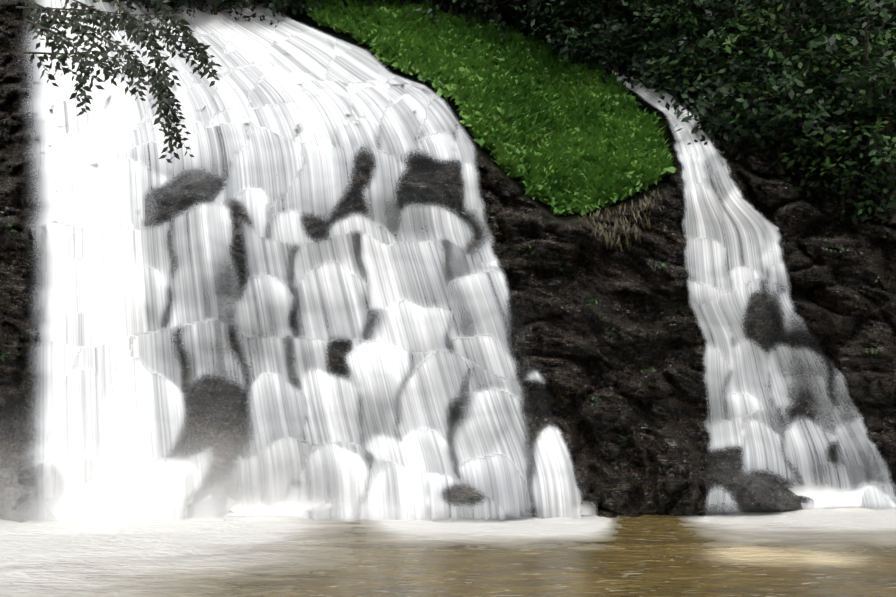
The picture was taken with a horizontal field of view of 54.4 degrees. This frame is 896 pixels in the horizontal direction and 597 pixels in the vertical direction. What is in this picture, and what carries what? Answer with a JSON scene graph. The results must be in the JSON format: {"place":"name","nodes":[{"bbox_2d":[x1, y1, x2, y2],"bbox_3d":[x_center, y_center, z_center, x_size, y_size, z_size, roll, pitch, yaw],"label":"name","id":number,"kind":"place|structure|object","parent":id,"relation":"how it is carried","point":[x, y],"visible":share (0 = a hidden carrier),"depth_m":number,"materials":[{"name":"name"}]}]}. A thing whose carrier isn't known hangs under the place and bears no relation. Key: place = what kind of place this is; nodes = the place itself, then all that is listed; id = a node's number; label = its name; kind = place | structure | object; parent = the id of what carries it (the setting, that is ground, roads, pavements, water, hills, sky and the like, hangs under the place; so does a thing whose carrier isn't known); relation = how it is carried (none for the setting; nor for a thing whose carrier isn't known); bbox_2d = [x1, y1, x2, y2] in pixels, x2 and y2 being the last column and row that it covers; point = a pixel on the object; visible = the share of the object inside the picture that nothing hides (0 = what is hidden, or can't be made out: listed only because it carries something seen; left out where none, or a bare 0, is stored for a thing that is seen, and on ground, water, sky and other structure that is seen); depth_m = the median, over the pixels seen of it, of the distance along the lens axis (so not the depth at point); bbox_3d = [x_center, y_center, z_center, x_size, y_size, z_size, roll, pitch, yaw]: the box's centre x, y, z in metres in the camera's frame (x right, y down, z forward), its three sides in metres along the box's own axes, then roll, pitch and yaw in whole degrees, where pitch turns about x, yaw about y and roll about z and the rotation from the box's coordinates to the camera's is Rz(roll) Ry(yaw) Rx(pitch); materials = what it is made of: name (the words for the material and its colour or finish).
{"place":"outdoors","nodes":[
{"label":"outdoors","id":0,"kind":"place"},
{"bbox_2d":[16,0,222,162],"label":"overhanging branch","id":1,"kind":"object","parent":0,"point":[133,26],"visible":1,"depth_m":4.58,"materials":[{"name":"green plant"}]},
{"bbox_2d":[0,356,506,533],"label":"spray mist","id":2,"kind":"structure","parent":0,"point":[97,524],"depth_m":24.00,"materials":[{"name":"white liquid"}]},
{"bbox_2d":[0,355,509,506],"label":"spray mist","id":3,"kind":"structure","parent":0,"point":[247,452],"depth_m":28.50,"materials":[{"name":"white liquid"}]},
{"bbox_2d":[0,507,895,596],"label":"water pool","id":4,"kind":"structure","parent":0,"point":[837,552],"depth_m":19.96,"materials":[{"name":"liquid"}]},
{"bbox_2d":[0,0,895,521],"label":"cliff rock","id":5,"kind":"object","parent":4,"relation":"on","point":[660,460],"visible":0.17,"depth_m":31.66,"materials":[{"name":"black stone"}]},
{"bbox_2d":[92,0,109,2],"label":"tree","id":6,"kind":"object","parent":5,"relation":"on","point":[94,1],"depth_m":46.32,"materials":[{"name":"green plant"}]},
{"bbox_2d":[109,0,173,11],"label":"shrub","id":7,"kind":"object","parent":5,"relation":"on","point":[128,3],"visible":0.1,"depth_m":46.01,"materials":[{"name":"green plant"}]},
{"bbox_2d":[139,0,174,10],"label":"shrub","id":8,"kind":"object","parent":5,"relation":"on","point":[146,6],"visible":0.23,"depth_m":46.64,"materials":[{"name":"green plant"}]},
{"bbox_2d":[136,0,195,7],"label":"tree","id":9,"kind":"object","parent":5,"relation":"on","point":[175,2],"visible":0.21,"depth_m":46.68,"materials":[{"name":"green plant"}]},
{"bbox_2d":[138,0,202,16],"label":"tree","id":10,"kind":"object","parent":5,"relation":"on","point":[180,3],"visible":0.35,"depth_m":45.41,"materials":[{"name":"green plant"}]},
{"bbox_2d":[148,0,222,13],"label":"shrub","id":11,"kind":"object","parent":5,"relation":"on","point":[190,6],"visible":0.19,"depth_m":46.56,"materials":[{"name":"green plant"}]},
{"bbox_2d":[181,0,283,20],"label":"shrub","id":12,"kind":"object","parent":5,"relation":"on","point":[216,3],"visible":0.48,"depth_m":45.81,"materials":[{"name":"green plant"}]},
{"bbox_2d":[210,0,293,27],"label":"shrub","id":13,"kind":"object","parent":5,"relation":"on","point":[271,5],"visible":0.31,"depth_m":45.28,"materials":[{"name":"green plant"}]},
{"bbox_2d":[200,0,304,16],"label":"shrub","id":14,"kind":"object","parent":5,"relation":"on","point":[247,6],"visible":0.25,"depth_m":46.06,"materials":[{"name":"green plant"}]},
{"bbox_2d":[249,0,304,15],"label":"shrub","id":15,"kind":"object","parent":5,"relation":"on","point":[288,3],"visible":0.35,"depth_m":45.90,"materials":[{"name":"green plant"}]},
{"bbox_2d":[250,0,321,14],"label":"shrub","id":16,"kind":"object","parent":5,"relation":"on","point":[301,6],"visible":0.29,"depth_m":45.62,"materials":[{"name":"green plant"}]},
{"bbox_2d":[239,0,348,21],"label":"shrub","id":17,"kind":"object","parent":5,"relation":"on","point":[279,10],"visible":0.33,"depth_m":45.47,"materials":[{"name":"green plant"}]},
{"bbox_2d":[390,0,462,11],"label":"shrub","id":18,"kind":"object","parent":5,"relation":"on","point":[435,2],"visible":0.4,"depth_m":45.85,"materials":[{"name":"green plant"}]},
{"bbox_2d":[386,0,484,12],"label":"shrub","id":19,"kind":"object","parent":5,"relation":"on","point":[443,3],"visible":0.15,"depth_m":45.43,"materials":[{"name":"green plant"}]},
{"bbox_2d":[0,220,886,441],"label":"rock plants","id":20,"kind":"object","parent":5,"relation":"on","point":[519,248],"visible":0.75,"depth_m":31.43,"materials":[{"name":"green plant"}]},
{"bbox_2d":[406,0,507,19],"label":"shrub","id":21,"kind":"object","parent":5,"relation":"on","point":[502,16],"visible":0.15,"depth_m":45.43,"materials":[{"name":"green plant"}]},
{"bbox_2d":[19,0,895,522],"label":"waterfall","id":22,"kind":"structure","parent":5,"relation":"on","point":[103,280],"depth_m":31.17,"materials":[{"name":"liquid"}]},
{"bbox_2d":[406,0,523,29],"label":"shrub","id":23,"kind":"object","parent":5,"relation":"on","point":[462,5],"visible":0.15,"depth_m":45.10,"materials":[{"name":"green plant"}]},
{"bbox_2d":[289,0,675,250],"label":"grass","id":24,"kind":"structure","parent":5,"relation":"on","point":[559,136],"depth_m":39.53,"materials":[{"name":"green plant"}]},
{"bbox_2d":[449,0,520,22],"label":"shrub","id":25,"kind":"object","parent":5,"relation":"on","point":[485,5],"visible":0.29,"depth_m":44.14,"materials":[{"name":"green plant"}]},
{"bbox_2d":[449,0,543,22],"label":"shrub","id":26,"kind":"object","parent":5,"relation":"on","point":[465,10],"visible":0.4,"depth_m":44.99,"materials":[{"name":"green plant"}]},
{"bbox_2d":[478,0,579,40],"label":"shrub","id":27,"kind":"object","parent":5,"relation":"on","point":[498,18],"visible":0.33,"depth_m":44.15,"materials":[{"name":"green plant"}]},
{"bbox_2d":[489,0,579,40],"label":"shrub","id":28,"kind":"object","parent":5,"relation":"on","point":[520,24],"visible":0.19,"depth_m":45.52,"materials":[{"name":"green plant"}]},
{"bbox_2d":[517,0,560,28],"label":"shrub","id":29,"kind":"object","parent":5,"relation":"on","point":[543,10],"visible":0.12,"depth_m":46.14,"materials":[{"name":"green plant"}]},
{"bbox_2d":[493,0,619,59],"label":"shrub","id":30,"kind":"object","parent":5,"relation":"on","point":[548,26],"visible":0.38,"depth_m":44.47,"materials":[{"name":"green plant"}]},
{"bbox_2d":[511,0,604,45],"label":"shrub","id":31,"kind":"object","parent":5,"relation":"on","point":[544,31],"visible":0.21,"depth_m":46.10,"materials":[{"name":"green plant"}]},
{"bbox_2d":[497,0,633,62],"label":"shrub","id":32,"kind":"object","parent":5,"relation":"on","point":[573,41],"visible":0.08,"depth_m":45.09,"materials":[{"name":"green plant"}]},
{"bbox_2d":[512,0,658,72],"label":"shrub","id":33,"kind":"object","parent":5,"relation":"on","point":[567,43],"visible":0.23,"depth_m":43.17,"materials":[{"name":"green plant"}]},
{"bbox_2d":[533,0,666,66],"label":"shrub","id":34,"kind":"object","parent":5,"relation":"on","point":[563,14],"visible":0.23,"depth_m":44.15,"materials":[{"name":"green plant"}]},
{"bbox_2d":[545,0,678,77],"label":"shrub","id":35,"kind":"object","parent":5,"relation":"on","point":[613,58],"visible":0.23,"depth_m":42.47,"materials":[{"name":"green plant"}]},
{"bbox_2d":[576,0,678,73],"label":"shrub","id":36,"kind":"object","parent":5,"relation":"on","point":[623,34],"visible":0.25,"depth_m":40.92,"materials":[{"name":"green plant"}]},
{"bbox_2d":[586,0,699,77],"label":"shrub","id":37,"kind":"object","parent":5,"relation":"on","point":[612,2],"visible":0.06,"depth_m":42.98,"materials":[{"name":"green plant"}]},
{"bbox_2d":[584,0,703,76],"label":"shrub","id":38,"kind":"object","parent":5,"relation":"on","point":[608,36],"visible":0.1,"depth_m":41.48,"materials":[{"name":"green plant"}]},
{"bbox_2d":[569,0,748,92],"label":"shrub","id":39,"kind":"object","parent":5,"relation":"on","point":[645,83],"visible":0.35,"depth_m":40.23,"materials":[{"name":"green plant"}]},
{"bbox_2d":[614,0,739,41],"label":"shrub","id":40,"kind":"object","parent":5,"relation":"on","point":[673,10],"visible":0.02,"depth_m":42.33,"materials":[{"name":"green plant"}]},
{"bbox_2d":[626,0,739,92],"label":"shrub","id":41,"kind":"object","parent":5,"relation":"on","point":[666,23],"visible":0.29,"depth_m":40.23,"materials":[{"name":"green plant"}]},
{"bbox_2d":[631,1,754,88],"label":"shrub","id":42,"kind":"object","parent":5,"relation":"on","point":[669,54],"visible":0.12,"depth_m":39.72,"materials":[{"name":"green plant"}]},
{"bbox_2d":[601,0,815,104],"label":"shrub","id":43,"kind":"object","parent":5,"relation":"on","point":[673,62],"visible":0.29,"depth_m":39.25,"materials":[{"name":"green plant"}]},
{"bbox_2d":[661,38,777,97],"bbox_3d":[12.709,-10.034,39.447,5.465,3.872,4.871,0,-8,-1],"label":"shrub","id":44,"kind":"object","parent":5,"relation":"on","point":[699,69],"visible":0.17,"depth_m":38.71,"materials":[{"name":"green plant"}]},
{"bbox_2d":[659,37,808,154],"bbox_3d":[12.089,-8.050,36.376,6.014,5.227,5.706,-6,-10,36],"label":"shrub","id":45,"kind":"object","parent":5,"relation":"on","point":[696,83],"visible":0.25,"depth_m":35.48,"materials":[{"name":"green plant"}]},
{"bbox_2d":[634,0,835,137],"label":"shrub","id":46,"kind":"object","parent":5,"relation":"on","point":[711,12],"visible":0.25,"depth_m":38.01,"materials":[{"name":"green plant"}]},
{"bbox_2d":[694,0,776,33],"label":"shrub","id":47,"kind":"object","parent":5,"relation":"on","point":[736,7],"visible":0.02,"depth_m":41.37,"materials":[{"name":"green plant"}]},
{"bbox_2d":[668,0,812,37],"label":"shrub","id":48,"kind":"object","parent":5,"relation":"on","point":[786,9],"depth_m":43.68,"materials":[{"name":"green plant"}]},
{"bbox_2d":[641,0,843,133],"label":"bush","id":49,"kind":"object","parent":5,"relation":"on","point":[714,51],"visible":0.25,"depth_m":37.32,"materials":[{"name":"green plant"}]},
{"bbox_2d":[705,1,802,59],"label":"shrub","id":50,"kind":"object","parent":5,"relation":"on","point":[764,35],"visible":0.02,"depth_m":41.56,"materials":[{"name":"green plant"}]},
{"bbox_2d":[681,31,846,177],"bbox_3d":[13.113,-7.618,35.975,6.863,6.057,5.864,6,-10,-37],"label":"shrub","id":51,"kind":"object","parent":5,"relation":"on","point":[725,90],"visible":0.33,"depth_m":35.12,"materials":[{"name":"green plant"}]},
{"bbox_2d":[658,0,871,175],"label":"bush","id":52,"kind":"object","parent":5,"relation":"on","point":[718,121],"visible":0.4,"depth_m":35.30,"materials":[{"name":"green plant"}]},
{"bbox_2d":[704,0,836,88],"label":"shrub","id":53,"kind":"object","parent":5,"relation":"on","point":[791,32],"depth_m":40.96,"materials":[{"name":"green plant"}]},
{"bbox_2d":[673,0,895,180],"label":"bush","id":54,"kind":"object","parent":5,"relation":"on","point":[873,140],"visible":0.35,"depth_m":35.50,"materials":[{"name":"green plant"}]},
{"bbox_2d":[742,102,840,179],"bbox_3d":[14.462,-6.542,37.147,4.764,3.467,4.452,-6,-10,36],"label":"shrub","id":55,"kind":"object","parent":5,"relation":"on","point":[791,156],"visible":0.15,"depth_m":35.77,"materials":[{"name":"green plant"}]},
{"bbox_2d":[728,78,893,189],"bbox_3d":[14.555,-6.666,36.499,6.172,4.751,5.703,3,-8,-22],"label":"shrub","id":56,"kind":"object","parent":5,"relation":"on","point":[761,144],"visible":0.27,"depth_m":35.19,"materials":[{"name":"green plant"}]},
{"bbox_2d":[752,0,895,232],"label":"bush","id":57,"kind":"object","parent":5,"relation":"on","point":[806,126],"visible":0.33,"depth_m":34.19,"materials":[{"name":"green plant"}]},
{"bbox_2d":[771,0,895,222],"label":"bush","id":58,"kind":"object","parent":5,"relation":"on","point":[824,41],"visible":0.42,"depth_m":34.44,"materials":[{"name":"green plant"}]},
{"bbox_2d":[773,86,895,202],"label":"shrub","id":59,"kind":"object","parent":5,"relation":"on","point":[816,192],"visible":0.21,"depth_m":35.10,"materials":[{"name":"green plant"}]},
{"bbox_2d":[775,27,895,223],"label":"bush","id":60,"kind":"object","parent":5,"relation":"on","point":[863,84],"visible":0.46,"depth_m":34.29,"materials":[{"name":"green plant"}]},
{"bbox_2d":[787,1,894,97],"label":"bush","id":61,"kind":"object","parent":5,"relation":"on","point":[882,24],"visible":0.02,"depth_m":43.16,"materials":[{"name":"green plant"}]},
{"bbox_2d":[790,99,895,208],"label":"shrub","id":62,"kind":"object","parent":5,"relation":"on","point":[835,130],"visible":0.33,"depth_m":34.50,"materials":[{"name":"green plant"}]},
{"bbox_2d":[791,74,895,224],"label":"shrub","id":63,"kind":"object","parent":5,"relation":"on","point":[854,142],"visible":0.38,"depth_m":34.40,"materials":[{"name":"green plant"}]},
{"bbox_2d":[798,0,895,99],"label":"bush","id":64,"kind":"object","parent":5,"relation":"on","point":[889,20],"visible":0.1,"depth_m":43.25,"materials":[{"name":"green plant"}]},
{"bbox_2d":[802,0,895,29],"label":"bush","id":65,"kind":"object","parent":5,"relation":"on","point":[876,1],"depth_m":49.70,"materials":[{"name":"green plant"}]},
{"bbox_2d":[804,104,895,208],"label":"shrub","id":66,"kind":"object","parent":5,"relation":"on","point":[880,114],"visible":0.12,"depth_m":35.11,"materials":[{"name":"green plant"}]},
{"bbox_2d":[829,70,891,120],"bbox_3d":[18.406,-8.444,40.718,5.094,4.117,5.200,0,-8,-1],"label":"shrub","id":67,"kind":"object","parent":5,"relation":"on","point":[857,87],"visible":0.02,"depth_m":39.62,"materials":[{"name":"green plant"}]},
{"bbox_2d":[869,92,895,128],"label":"shrub","id":68,"kind":"object","parent":5,"relation":"on","point":[880,107],"depth_m":39.20,"materials":[{"name":"green plant"}]},
{"bbox_2d":[1,461,895,516],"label":"water foam","id":69,"kind":"object","parent":4,"relation":"on","point":[826,498],"visible":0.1,"depth_m":30.51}
]}

